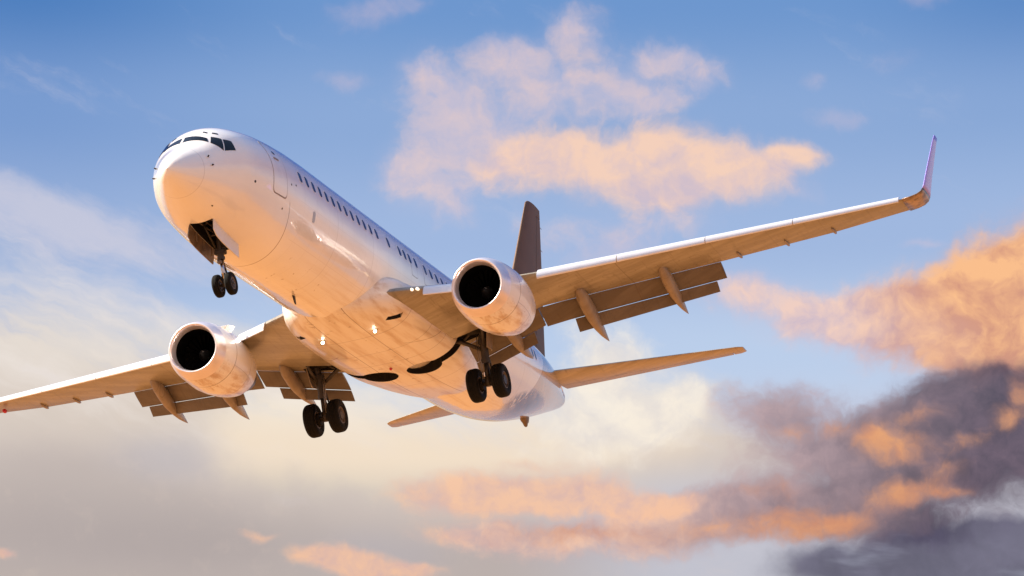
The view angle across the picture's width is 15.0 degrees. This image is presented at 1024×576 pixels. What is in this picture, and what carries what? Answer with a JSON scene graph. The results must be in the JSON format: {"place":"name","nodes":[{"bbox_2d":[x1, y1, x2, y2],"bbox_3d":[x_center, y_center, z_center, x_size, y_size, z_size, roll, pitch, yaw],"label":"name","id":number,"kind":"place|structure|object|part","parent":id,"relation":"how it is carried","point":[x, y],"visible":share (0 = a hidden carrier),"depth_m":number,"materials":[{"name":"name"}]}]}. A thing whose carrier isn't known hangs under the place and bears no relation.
{"place":"outdoors","nodes":[
{"label":"outdoors","id":0,"kind":"place"},
{"bbox_2d":[0,128,936,437],"bbox_3d":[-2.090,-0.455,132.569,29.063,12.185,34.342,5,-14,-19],"label":"airplane","id":1,"kind":"object","parent":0,"point":[352,290],"visible":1,"depth_m":125.71,"materials":[{"name":"white paint"}]},
{"bbox_3d":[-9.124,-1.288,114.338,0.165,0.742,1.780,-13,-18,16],"label":"nose gear door","id":2,"kind":"part","parent":1,"relation":"part of","materials":[{"name":"metal"}]},
{"bbox_3d":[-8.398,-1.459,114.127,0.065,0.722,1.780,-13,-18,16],"label":"nose gear door","id":3,"kind":"part","parent":1,"relation":"part of","materials":[{"name":"paint"}]},
{"bbox_3d":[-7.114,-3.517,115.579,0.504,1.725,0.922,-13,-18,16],"label":"passenger door","id":4,"kind":"part","parent":1,"relation":"part of","materials":[{"name":"white paint"}]},
{"bbox_2d":[0,0,1023,575],"label":"sky","id":5,"kind":"structure","parent":0,"point":[870,420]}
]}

